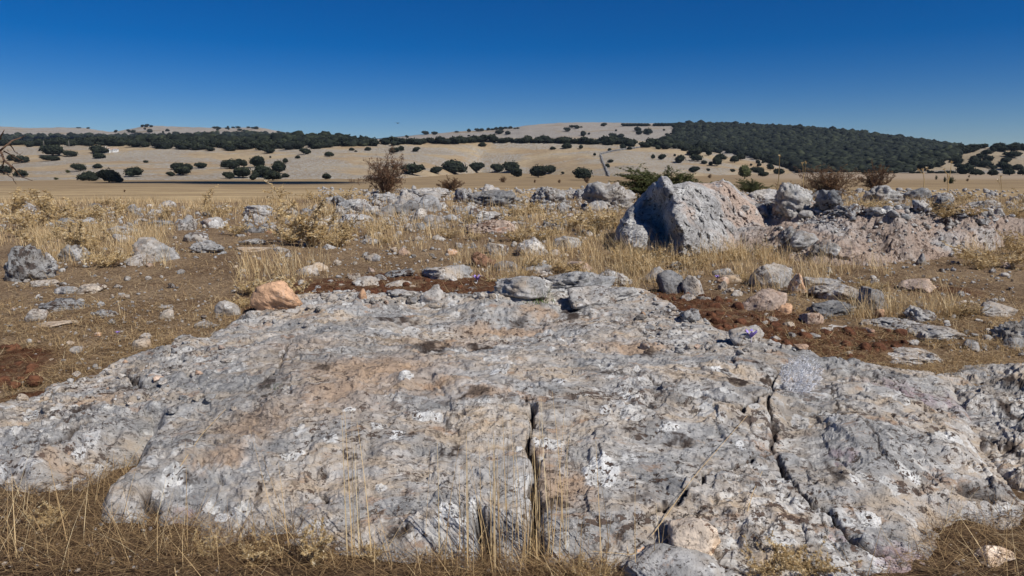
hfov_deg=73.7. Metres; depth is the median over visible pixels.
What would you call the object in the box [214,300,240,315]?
stone
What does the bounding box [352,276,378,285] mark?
stone
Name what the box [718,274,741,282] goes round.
stone
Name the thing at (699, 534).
boulder
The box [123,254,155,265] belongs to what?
stone
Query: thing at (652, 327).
stone
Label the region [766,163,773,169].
holm oak
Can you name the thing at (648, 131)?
holm oak
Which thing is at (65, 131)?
hill
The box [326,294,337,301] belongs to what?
stone
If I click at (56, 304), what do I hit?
boulder
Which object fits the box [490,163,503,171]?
holm oak
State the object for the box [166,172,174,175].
holm oak
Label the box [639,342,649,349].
stone
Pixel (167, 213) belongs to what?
thistle
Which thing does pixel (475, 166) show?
holm oak
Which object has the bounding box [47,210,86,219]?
thistle
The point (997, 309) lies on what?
boulder
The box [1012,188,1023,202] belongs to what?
thistle
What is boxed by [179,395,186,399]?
stone
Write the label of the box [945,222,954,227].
rock
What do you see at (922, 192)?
stone
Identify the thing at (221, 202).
field grass
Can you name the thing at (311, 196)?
thistle
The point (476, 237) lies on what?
thistle
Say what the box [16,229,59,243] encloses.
thistle
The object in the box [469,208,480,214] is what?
rock
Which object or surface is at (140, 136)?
oak wood
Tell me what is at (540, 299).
green grass tuft
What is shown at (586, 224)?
thistle
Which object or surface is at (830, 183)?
brown shrub
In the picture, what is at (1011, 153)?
holm oak
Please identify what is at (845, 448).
limestone slab
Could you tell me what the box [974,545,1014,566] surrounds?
boulder
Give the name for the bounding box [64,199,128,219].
thistle
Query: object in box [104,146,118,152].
farmhouse
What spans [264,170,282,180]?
holm oak
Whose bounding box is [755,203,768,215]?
rock
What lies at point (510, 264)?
stone
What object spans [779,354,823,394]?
cobweb
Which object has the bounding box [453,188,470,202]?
rock
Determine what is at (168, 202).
rock
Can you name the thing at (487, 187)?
stone
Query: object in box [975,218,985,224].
rock
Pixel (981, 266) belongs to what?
thistle
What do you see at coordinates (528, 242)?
stone
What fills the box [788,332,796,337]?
stone
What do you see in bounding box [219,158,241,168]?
holm oak
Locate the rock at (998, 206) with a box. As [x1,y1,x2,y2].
[990,205,1002,210]
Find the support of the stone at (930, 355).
on the ground at (178, 191)
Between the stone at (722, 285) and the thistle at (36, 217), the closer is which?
the stone at (722, 285)
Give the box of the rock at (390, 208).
[380,205,394,214]
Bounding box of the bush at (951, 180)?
[947,175,955,183]
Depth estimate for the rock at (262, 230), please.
8.02 m
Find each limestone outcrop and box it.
[0,334,210,493]
[732,198,1023,266]
[936,363,1023,491]
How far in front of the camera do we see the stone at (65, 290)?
4.18 m
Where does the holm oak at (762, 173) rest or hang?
on the ground at (178, 191)
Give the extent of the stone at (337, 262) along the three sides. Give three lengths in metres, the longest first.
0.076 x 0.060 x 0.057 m
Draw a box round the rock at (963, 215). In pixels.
[956,213,968,216]
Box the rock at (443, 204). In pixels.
[440,202,446,208]
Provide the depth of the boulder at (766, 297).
3.75 m
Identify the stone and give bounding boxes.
[3,476,16,485]
[16,393,28,400]
[24,308,47,321]
[30,279,58,286]
[37,320,78,327]
[40,396,48,400]
[41,404,50,412]
[44,393,51,399]
[45,252,56,263]
[45,384,70,392]
[52,286,77,293]
[55,217,83,226]
[57,244,90,261]
[69,346,82,353]
[77,284,106,294]
[93,309,116,317]
[106,226,139,234]
[112,234,133,242]
[118,294,129,299]
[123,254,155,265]
[132,337,151,349]
[139,333,150,338]
[148,220,173,225]
[152,375,163,381]
[157,379,167,384]
[158,309,174,319]
[167,407,176,413]
[171,344,180,353]
[177,269,184,273]
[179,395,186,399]
[183,232,208,241]
[189,240,224,252]
[192,393,203,401]
[194,320,212,328]
[200,217,225,227]
[204,394,216,401]
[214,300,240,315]
[220,358,231,363]
[235,247,271,251]
[238,238,265,244]
[242,205,274,216]
[243,311,255,318]
[272,246,290,251]
[296,265,318,275]
[306,304,315,309]
[312,262,328,270]
[321,197,332,203]
[321,244,335,248]
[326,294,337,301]
[333,259,341,264]
[336,198,370,211]
[340,213,372,222]
[346,273,360,279]
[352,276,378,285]
[358,288,366,298]
[360,238,379,244]
[364,253,380,261]
[367,193,396,201]
[368,267,375,272]
[374,274,386,279]
[384,268,414,277]
[385,280,411,286]
[386,289,415,297]
[389,247,396,251]
[395,189,414,204]
[398,247,410,255]
[407,296,416,304]
[410,208,426,219]
[413,223,425,229]
[420,284,444,302]
[424,214,444,223]
[428,303,441,308]
[430,224,445,228]
[432,235,445,239]
[445,214,457,220]
[446,249,456,255]
[462,211,500,220]
[471,252,495,267]
[477,292,484,298]
[481,184,499,191]
[486,242,508,255]
[488,293,495,298]
[494,260,517,271]
[504,204,520,209]
[516,237,547,255]
[522,263,551,273]
[530,186,566,203]
[536,202,557,213]
[553,236,580,247]
[564,190,575,197]
[567,261,592,270]
[600,269,632,285]
[635,314,647,319]
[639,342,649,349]
[642,266,663,281]
[645,324,654,329]
[656,270,682,293]
[661,519,675,539]
[670,261,683,268]
[674,348,683,353]
[680,310,695,320]
[681,275,703,295]
[681,293,694,300]
[690,308,699,317]
[712,268,733,275]
[716,277,728,282]
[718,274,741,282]
[718,281,726,289]
[725,288,733,292]
[728,325,764,345]
[731,290,742,295]
[737,349,744,354]
[747,189,776,199]
[766,316,777,320]
[771,204,780,215]
[777,226,795,244]
[777,303,791,313]
[783,321,794,326]
[784,209,797,216]
[787,273,806,292]
[788,230,818,250]
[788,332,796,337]
[793,344,808,349]
[798,210,813,217]
[799,313,823,324]
[802,277,840,287]
[810,333,820,338]
[811,239,841,257]
[815,189,843,210]
[829,205,860,217]
[838,246,862,260]
[852,560,861,567]
[856,286,889,311]
[860,319,870,324]
[862,328,874,332]
[865,207,886,214]
[874,309,884,317]
[898,278,936,292]
[901,213,910,220]
[902,187,931,200]
[903,305,936,322]
[907,339,918,345]
[915,252,926,264]
[917,331,929,340]
[926,353,934,358]
[934,196,953,209]
[955,291,964,296]
[962,339,979,351]
[965,200,1000,207]
[978,211,988,217]
[982,335,992,340]
[999,262,1012,269]
[999,272,1009,276]
[999,337,1023,349]
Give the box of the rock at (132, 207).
[127,204,136,212]
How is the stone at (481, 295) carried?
on the limestone slab
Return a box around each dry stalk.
[777,154,780,189]
[801,161,806,187]
[916,167,927,187]
[943,161,952,192]
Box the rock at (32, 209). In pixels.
[21,205,36,213]
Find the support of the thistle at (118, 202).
on the ground at (178, 191)
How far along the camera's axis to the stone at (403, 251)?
6.03 m
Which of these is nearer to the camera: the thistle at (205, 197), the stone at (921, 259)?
the stone at (921, 259)
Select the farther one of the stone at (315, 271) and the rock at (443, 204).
the rock at (443, 204)
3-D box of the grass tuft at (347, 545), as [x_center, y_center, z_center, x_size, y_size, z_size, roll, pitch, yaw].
[-0.400,0.496,1.725,0.142,0.421,0.164,-8,13,-36]
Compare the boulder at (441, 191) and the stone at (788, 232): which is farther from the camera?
the boulder at (441, 191)
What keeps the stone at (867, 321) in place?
on the ground at (178, 191)
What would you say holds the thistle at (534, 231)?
on the ground at (178, 191)
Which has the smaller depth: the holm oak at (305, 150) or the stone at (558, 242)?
the stone at (558, 242)
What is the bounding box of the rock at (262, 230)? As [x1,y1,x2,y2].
[257,225,266,232]
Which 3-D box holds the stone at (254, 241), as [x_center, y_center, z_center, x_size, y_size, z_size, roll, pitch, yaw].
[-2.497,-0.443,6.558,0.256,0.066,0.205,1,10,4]
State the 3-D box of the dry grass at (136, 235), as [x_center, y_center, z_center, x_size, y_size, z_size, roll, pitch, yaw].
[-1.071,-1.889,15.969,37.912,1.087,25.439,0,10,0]
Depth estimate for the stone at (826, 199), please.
6.55 m
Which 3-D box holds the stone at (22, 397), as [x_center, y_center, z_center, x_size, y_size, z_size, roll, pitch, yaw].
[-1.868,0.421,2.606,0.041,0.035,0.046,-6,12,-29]
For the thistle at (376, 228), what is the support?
on the ground at (178, 191)
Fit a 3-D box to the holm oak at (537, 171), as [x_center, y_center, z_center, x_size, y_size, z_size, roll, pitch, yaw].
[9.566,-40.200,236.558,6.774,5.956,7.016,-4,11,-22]
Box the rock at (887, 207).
[882,206,892,209]
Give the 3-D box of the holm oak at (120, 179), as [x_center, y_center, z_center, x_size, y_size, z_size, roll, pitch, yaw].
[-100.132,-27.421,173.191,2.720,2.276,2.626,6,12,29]
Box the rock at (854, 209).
[844,203,860,216]
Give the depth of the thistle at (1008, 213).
10.96 m
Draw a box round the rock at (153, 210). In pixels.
[147,209,163,215]
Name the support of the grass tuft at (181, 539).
on the ground at (178, 191)
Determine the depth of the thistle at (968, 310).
3.60 m
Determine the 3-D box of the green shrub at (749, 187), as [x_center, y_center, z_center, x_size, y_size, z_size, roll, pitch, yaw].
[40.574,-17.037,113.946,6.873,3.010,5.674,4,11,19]
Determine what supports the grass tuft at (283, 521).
on the ground at (178, 191)
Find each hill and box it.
[0,126,285,135]
[0,138,793,180]
[375,122,1016,172]
[833,147,1023,173]
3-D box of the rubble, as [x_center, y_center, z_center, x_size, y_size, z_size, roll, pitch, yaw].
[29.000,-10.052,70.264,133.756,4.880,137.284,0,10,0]
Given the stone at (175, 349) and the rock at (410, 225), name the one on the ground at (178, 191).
the rock at (410, 225)
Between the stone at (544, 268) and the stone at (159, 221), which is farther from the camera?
the stone at (159, 221)
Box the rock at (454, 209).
[452,207,466,211]
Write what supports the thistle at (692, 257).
on the ground at (178, 191)
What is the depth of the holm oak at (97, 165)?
249.96 m
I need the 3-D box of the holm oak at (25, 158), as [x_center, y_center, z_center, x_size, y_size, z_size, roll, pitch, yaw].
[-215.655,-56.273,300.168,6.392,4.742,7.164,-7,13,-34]
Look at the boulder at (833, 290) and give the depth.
4.08 m
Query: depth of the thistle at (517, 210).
10.04 m
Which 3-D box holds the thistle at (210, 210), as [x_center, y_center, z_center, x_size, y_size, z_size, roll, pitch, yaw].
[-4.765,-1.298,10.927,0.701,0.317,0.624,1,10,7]
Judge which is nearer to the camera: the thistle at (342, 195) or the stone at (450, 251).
the stone at (450, 251)
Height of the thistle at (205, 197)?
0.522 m
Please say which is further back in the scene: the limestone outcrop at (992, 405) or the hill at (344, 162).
the hill at (344, 162)
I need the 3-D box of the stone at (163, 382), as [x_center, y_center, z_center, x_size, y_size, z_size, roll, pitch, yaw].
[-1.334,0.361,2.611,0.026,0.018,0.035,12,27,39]
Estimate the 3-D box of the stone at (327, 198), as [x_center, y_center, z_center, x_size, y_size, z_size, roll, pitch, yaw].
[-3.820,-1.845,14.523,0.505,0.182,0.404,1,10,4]
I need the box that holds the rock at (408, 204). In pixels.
[395,200,418,213]
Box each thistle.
[0,186,31,214]
[0,201,60,228]
[2,222,37,236]
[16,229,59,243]
[18,497,66,533]
[27,188,76,215]
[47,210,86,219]
[51,220,109,250]
[54,214,104,230]
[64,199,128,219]
[80,245,134,266]
[82,218,116,232]
[95,196,116,204]
[111,197,134,214]
[154,204,176,217]
[183,199,235,216]
[190,526,233,556]
[201,184,218,206]
[218,217,256,234]
[225,293,250,307]
[231,271,272,293]
[236,201,277,209]
[236,527,289,568]
[250,268,312,293]
[260,217,310,242]
[262,180,292,202]
[267,197,336,246]
[290,187,327,201]
[300,518,333,565]
[311,221,358,246]
[316,203,343,215]
[321,213,360,234]
[324,186,367,199]
[350,219,392,232]
[354,542,385,561]
[379,232,401,243]
[437,223,471,237]
[458,210,480,222]
[465,230,488,239]
[477,271,512,281]
[495,200,542,215]
[501,213,522,221]
[503,223,539,240]
[508,266,535,275]
[518,196,545,212]
[518,251,553,267]
[521,219,564,239]
[540,204,598,228]
[540,559,566,575]
[543,202,560,211]
[550,254,586,271]
[560,553,617,575]
[574,204,623,233]
[577,208,598,216]
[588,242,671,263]
[604,213,619,227]
[604,259,633,271]
[626,249,676,268]
[626,258,653,273]
[629,264,649,274]
[658,252,681,261]
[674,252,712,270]
[676,247,724,264]
[707,250,733,262]
[725,242,763,260]
[730,269,749,280]
[739,530,793,575]
[764,535,862,575]
[853,274,899,292]
[858,195,895,207]
[928,201,971,217]
[929,197,964,208]
[930,206,953,213]
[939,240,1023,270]
[946,203,988,215]
[946,297,991,315]
[949,190,976,201]
[970,255,1001,268]
[994,229,1023,254]
[999,207,1023,217]
[1001,203,1023,213]
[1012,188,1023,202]
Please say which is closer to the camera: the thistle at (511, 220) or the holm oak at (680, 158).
the thistle at (511, 220)
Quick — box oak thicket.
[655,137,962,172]
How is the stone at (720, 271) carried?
on the ground at (178, 191)
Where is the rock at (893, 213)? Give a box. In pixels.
[889,210,899,216]
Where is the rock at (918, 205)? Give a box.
[912,200,929,211]
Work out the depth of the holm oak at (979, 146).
406.51 m
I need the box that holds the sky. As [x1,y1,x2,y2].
[0,0,1023,146]
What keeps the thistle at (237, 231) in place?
on the ground at (178, 191)
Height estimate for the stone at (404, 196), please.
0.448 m
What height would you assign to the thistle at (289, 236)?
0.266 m
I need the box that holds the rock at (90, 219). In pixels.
[83,217,95,223]
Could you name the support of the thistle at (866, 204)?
on the limestone outcrop at (888, 239)
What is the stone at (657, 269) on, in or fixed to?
on the ground at (178, 191)
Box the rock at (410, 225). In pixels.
[405,224,412,230]
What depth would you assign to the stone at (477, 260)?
5.51 m
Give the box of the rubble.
[0,185,1023,404]
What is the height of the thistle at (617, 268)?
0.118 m
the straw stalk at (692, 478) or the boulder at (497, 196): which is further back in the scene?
the boulder at (497, 196)
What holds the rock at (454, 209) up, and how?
on the ground at (178, 191)
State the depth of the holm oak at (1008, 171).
275.81 m
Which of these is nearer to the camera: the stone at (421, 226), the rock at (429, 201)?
the stone at (421, 226)
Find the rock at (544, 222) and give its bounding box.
[543,220,552,226]
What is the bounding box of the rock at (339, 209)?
[334,206,344,217]
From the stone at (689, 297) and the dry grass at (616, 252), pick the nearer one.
the stone at (689, 297)
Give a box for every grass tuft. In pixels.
[5,462,129,561]
[109,441,227,575]
[250,434,334,563]
[326,421,371,561]
[416,415,571,575]
[486,393,594,570]
[523,283,555,304]
[543,451,638,572]
[649,508,684,549]
[950,516,1020,573]
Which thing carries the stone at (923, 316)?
on the ground at (178, 191)
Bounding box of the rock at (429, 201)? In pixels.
[418,195,441,210]
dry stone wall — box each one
[600,146,642,153]
[600,154,609,175]
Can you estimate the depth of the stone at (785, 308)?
3.65 m
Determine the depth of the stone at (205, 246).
5.81 m
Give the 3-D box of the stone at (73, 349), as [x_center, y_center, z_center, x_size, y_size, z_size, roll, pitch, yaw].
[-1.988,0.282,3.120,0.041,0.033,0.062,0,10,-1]
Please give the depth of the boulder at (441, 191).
21.19 m
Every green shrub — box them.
[608,163,734,199]
[736,177,775,192]
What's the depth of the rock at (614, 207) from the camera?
11.21 m
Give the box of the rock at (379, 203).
[372,200,382,206]
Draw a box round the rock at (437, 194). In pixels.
[418,191,441,200]
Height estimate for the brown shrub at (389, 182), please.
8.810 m
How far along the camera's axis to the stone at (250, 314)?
3.44 m
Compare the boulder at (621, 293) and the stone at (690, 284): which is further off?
the stone at (690, 284)
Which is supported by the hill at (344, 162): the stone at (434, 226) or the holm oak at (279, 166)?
the holm oak at (279, 166)
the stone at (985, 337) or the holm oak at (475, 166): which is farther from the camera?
the holm oak at (475, 166)
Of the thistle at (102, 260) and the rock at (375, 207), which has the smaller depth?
the thistle at (102, 260)
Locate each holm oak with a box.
[0,165,12,174]
[6,154,15,160]
[12,169,28,175]
[13,155,29,162]
[38,144,64,155]
[38,155,59,160]
[61,150,78,156]
[70,163,86,170]
[75,171,99,180]
[88,144,108,152]
[92,163,102,167]
[93,152,105,158]
[95,168,120,181]
[114,176,123,181]
[123,167,143,176]
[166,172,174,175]
[170,162,183,168]
[173,165,191,174]
[193,162,206,167]
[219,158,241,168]
[222,171,234,178]
[233,166,250,177]
[240,159,247,166]
[248,155,264,166]
[249,173,258,179]
[251,165,271,176]
[262,147,274,152]
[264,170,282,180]
[270,160,285,171]
[299,148,310,153]
[322,173,331,178]
[324,151,333,156]
[388,147,399,152]
[400,162,425,174]
[430,165,442,173]
[441,159,467,174]
[469,161,484,171]
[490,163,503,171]
[495,129,503,133]
[502,160,519,170]
[511,168,521,176]
[529,163,550,177]
[548,165,555,172]
[561,142,571,147]
[572,167,593,179]
[643,127,652,133]
[658,154,665,158]
[674,154,685,162]
[686,148,702,154]
[688,166,699,171]
[689,154,703,160]
[712,156,721,165]
[713,153,727,159]
[729,155,738,162]
[736,153,745,158]
[750,166,763,172]
[758,171,768,176]
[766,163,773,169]
[773,168,784,174]
[916,162,936,170]
[935,162,945,165]
[948,157,963,163]
[955,163,975,173]
[967,156,981,164]
[968,169,984,174]
[973,144,982,148]
[976,153,985,157]
[977,159,993,166]
[980,149,991,154]
[982,155,994,160]
[987,169,998,175]
[996,146,1007,150]
[999,162,1012,168]
[1000,157,1012,161]
[1002,150,1022,157]
[1003,143,1018,148]
[1003,168,1015,174]
[1012,164,1023,169]
[1017,168,1023,174]
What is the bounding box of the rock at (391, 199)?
[388,198,397,202]
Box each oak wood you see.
[0,132,177,140]
[170,130,377,145]
[657,120,962,172]
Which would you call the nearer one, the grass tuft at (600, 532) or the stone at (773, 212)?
the grass tuft at (600, 532)
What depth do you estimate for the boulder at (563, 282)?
3.77 m
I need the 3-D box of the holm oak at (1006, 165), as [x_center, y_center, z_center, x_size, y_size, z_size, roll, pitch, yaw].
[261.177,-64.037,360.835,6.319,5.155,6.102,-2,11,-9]
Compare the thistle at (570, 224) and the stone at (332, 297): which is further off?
the thistle at (570, 224)
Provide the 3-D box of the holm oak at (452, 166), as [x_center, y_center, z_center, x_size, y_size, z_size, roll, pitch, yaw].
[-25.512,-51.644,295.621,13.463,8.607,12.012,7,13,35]
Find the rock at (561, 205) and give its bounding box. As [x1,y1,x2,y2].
[556,203,565,212]
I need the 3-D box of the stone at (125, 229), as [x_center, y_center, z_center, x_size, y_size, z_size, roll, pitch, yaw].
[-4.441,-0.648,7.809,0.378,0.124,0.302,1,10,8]
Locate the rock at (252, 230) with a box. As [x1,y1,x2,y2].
[243,221,256,232]
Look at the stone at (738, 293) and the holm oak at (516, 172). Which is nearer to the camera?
the stone at (738, 293)
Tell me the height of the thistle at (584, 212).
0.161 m
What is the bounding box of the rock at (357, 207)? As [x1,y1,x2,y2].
[354,202,370,211]
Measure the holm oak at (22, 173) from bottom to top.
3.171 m
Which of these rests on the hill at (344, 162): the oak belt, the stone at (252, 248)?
the oak belt
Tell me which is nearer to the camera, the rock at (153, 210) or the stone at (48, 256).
the stone at (48, 256)
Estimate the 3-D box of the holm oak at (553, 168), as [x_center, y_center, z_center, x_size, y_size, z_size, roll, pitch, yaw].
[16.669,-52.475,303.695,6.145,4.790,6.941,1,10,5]
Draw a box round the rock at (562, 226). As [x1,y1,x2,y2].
[555,222,567,230]
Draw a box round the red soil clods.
[0,275,907,388]
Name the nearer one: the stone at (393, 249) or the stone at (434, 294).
the stone at (434, 294)
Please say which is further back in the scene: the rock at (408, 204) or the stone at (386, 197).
the stone at (386, 197)
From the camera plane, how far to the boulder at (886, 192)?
13.56 m
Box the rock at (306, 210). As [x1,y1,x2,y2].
[301,208,311,215]
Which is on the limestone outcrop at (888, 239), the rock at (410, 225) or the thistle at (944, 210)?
the thistle at (944, 210)
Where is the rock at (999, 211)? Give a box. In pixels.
[994,208,1003,214]
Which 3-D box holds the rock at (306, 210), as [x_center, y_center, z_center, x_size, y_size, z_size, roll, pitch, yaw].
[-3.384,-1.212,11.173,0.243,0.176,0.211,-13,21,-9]
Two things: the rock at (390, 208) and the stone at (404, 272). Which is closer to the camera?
the stone at (404, 272)
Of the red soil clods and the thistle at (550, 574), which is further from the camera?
the red soil clods
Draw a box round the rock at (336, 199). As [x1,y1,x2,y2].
[331,195,344,206]
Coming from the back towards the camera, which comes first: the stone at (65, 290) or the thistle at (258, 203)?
the thistle at (258, 203)
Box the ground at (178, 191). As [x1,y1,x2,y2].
[0,173,1023,575]
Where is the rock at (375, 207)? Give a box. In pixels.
[368,205,379,214]
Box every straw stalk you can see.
[180,409,225,465]
[652,416,746,535]
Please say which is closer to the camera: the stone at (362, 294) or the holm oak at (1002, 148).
the stone at (362, 294)
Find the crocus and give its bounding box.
[746,329,756,342]
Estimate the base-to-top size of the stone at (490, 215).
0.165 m
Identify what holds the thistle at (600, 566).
on the ground at (178, 191)
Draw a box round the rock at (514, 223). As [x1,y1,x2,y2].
[511,221,518,228]
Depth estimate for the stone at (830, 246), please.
5.51 m
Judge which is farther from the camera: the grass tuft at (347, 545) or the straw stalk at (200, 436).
the straw stalk at (200, 436)
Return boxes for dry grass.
[0,190,1023,318]
[0,431,1023,575]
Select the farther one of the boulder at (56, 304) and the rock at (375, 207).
the rock at (375, 207)
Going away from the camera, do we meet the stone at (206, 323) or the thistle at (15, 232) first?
the stone at (206, 323)
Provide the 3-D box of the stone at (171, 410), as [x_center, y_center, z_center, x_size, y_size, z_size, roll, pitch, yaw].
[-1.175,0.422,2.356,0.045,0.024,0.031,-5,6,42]
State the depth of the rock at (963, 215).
6.75 m
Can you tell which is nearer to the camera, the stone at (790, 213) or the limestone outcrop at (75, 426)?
the limestone outcrop at (75, 426)
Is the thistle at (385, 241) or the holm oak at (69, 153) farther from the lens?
the holm oak at (69, 153)
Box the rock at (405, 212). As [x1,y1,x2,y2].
[400,210,407,215]
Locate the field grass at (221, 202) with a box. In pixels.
[0,188,1023,226]
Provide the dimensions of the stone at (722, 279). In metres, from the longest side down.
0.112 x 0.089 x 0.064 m
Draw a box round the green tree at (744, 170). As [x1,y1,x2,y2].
[738,164,750,176]
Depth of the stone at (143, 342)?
3.14 m
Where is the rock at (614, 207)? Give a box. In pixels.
[607,205,618,212]
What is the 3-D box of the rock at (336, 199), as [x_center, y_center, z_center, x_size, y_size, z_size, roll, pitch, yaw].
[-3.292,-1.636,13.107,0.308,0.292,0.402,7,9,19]
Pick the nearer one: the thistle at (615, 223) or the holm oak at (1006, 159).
the thistle at (615, 223)
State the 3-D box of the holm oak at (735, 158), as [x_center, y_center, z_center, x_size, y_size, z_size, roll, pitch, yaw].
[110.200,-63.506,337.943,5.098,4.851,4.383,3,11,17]
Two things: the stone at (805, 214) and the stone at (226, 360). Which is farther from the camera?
the stone at (805, 214)
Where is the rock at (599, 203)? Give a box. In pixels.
[585,201,607,211]
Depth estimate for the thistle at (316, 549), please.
1.69 m
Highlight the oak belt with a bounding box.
[0,133,710,150]
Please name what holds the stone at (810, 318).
on the ground at (178, 191)
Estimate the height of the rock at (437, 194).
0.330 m
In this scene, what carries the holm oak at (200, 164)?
on the hill at (344, 162)
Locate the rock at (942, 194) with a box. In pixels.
[931,192,954,201]
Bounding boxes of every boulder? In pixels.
[3,244,57,281]
[38,297,88,311]
[130,237,179,261]
[250,280,302,310]
[408,187,451,197]
[422,264,473,279]
[465,220,515,233]
[466,189,521,206]
[493,276,553,300]
[544,271,616,294]
[567,285,616,308]
[581,181,636,208]
[608,287,640,303]
[614,176,765,258]
[619,543,724,575]
[667,517,720,554]
[724,568,747,575]
[742,288,786,311]
[748,262,791,288]
[774,182,813,214]
[805,300,855,317]
[806,284,858,299]
[822,324,845,330]
[859,185,903,204]
[870,317,916,329]
[888,347,941,365]
[907,323,965,341]
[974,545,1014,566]
[980,301,1017,317]
[989,319,1023,341]
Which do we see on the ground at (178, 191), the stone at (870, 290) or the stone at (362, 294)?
the stone at (870, 290)
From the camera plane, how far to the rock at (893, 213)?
5.85 m
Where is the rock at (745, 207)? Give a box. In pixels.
[741,205,749,210]
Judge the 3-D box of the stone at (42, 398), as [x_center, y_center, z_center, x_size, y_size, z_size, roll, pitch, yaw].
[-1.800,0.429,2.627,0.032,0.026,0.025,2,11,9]
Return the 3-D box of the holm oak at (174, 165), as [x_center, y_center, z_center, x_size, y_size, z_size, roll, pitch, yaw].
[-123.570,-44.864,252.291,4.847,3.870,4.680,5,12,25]
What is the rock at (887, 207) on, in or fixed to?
on the limestone outcrop at (888, 239)
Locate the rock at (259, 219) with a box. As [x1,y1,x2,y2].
[254,217,268,222]
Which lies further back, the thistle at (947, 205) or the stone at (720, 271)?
the thistle at (947, 205)
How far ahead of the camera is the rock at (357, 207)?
11.54 m
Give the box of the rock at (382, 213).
[371,211,387,217]
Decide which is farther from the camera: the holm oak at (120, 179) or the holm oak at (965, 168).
the holm oak at (965, 168)
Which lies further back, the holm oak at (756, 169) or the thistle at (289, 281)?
the holm oak at (756, 169)
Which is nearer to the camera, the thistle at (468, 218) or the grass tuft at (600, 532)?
the grass tuft at (600, 532)
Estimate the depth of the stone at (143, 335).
3.27 m
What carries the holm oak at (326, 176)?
on the ground at (178, 191)
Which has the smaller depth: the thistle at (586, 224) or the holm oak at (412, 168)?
the thistle at (586, 224)
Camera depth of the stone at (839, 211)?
6.16 m
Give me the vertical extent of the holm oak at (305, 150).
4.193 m
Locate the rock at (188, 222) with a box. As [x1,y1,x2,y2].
[174,215,197,230]
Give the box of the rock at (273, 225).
[263,222,275,229]
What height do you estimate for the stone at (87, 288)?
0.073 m
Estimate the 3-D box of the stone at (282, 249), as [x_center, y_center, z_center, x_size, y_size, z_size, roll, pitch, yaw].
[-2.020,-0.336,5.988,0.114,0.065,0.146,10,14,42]
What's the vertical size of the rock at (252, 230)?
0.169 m
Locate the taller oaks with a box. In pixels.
[673,122,936,164]
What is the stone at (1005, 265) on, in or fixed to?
on the ground at (178, 191)
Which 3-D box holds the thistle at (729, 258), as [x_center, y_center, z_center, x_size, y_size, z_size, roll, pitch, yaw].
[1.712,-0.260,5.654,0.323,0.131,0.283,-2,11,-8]
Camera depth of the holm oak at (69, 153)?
327.28 m
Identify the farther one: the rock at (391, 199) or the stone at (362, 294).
the rock at (391, 199)
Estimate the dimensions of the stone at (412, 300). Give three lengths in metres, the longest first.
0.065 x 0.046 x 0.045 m
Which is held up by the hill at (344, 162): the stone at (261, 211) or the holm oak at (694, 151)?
the holm oak at (694, 151)
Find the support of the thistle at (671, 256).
on the ground at (178, 191)
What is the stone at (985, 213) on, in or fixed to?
on the limestone outcrop at (888, 239)
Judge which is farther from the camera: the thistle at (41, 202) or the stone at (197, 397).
the thistle at (41, 202)
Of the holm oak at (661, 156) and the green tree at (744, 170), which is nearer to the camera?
the green tree at (744, 170)
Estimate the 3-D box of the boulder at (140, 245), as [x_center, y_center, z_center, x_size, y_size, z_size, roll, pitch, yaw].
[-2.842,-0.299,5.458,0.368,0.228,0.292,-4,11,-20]
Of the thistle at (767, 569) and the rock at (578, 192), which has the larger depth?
the rock at (578, 192)
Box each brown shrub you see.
[347,144,408,193]
[435,175,463,190]
[792,163,869,196]
[858,158,895,190]
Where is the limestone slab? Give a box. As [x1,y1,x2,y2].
[101,286,1023,575]
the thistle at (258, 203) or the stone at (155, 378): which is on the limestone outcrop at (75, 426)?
the stone at (155, 378)
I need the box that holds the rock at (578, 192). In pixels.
[572,188,584,199]
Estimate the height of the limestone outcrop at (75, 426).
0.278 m
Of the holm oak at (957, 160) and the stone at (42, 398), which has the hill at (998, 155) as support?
the holm oak at (957, 160)
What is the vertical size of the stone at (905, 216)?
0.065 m
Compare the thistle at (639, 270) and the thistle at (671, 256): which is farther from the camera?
the thistle at (671, 256)
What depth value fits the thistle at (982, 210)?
6.74 m
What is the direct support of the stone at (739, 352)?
on the limestone slab
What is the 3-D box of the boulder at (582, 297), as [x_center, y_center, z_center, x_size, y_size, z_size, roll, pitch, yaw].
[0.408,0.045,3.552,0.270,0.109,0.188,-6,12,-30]
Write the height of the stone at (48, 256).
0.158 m
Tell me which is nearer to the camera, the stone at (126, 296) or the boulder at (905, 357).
the boulder at (905, 357)
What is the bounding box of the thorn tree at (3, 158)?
[0,130,32,182]
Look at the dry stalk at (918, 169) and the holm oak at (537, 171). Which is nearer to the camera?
the dry stalk at (918, 169)
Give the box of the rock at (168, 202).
[157,200,176,206]
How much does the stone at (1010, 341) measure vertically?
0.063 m
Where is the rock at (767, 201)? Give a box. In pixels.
[761,200,773,204]
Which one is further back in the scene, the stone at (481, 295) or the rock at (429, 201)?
the rock at (429, 201)
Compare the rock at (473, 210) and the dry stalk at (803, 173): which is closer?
the rock at (473, 210)
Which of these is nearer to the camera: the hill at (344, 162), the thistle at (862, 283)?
the thistle at (862, 283)
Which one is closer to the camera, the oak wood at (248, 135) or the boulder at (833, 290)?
the boulder at (833, 290)
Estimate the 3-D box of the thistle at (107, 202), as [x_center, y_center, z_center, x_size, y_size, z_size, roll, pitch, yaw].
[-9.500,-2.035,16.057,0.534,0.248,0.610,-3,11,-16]

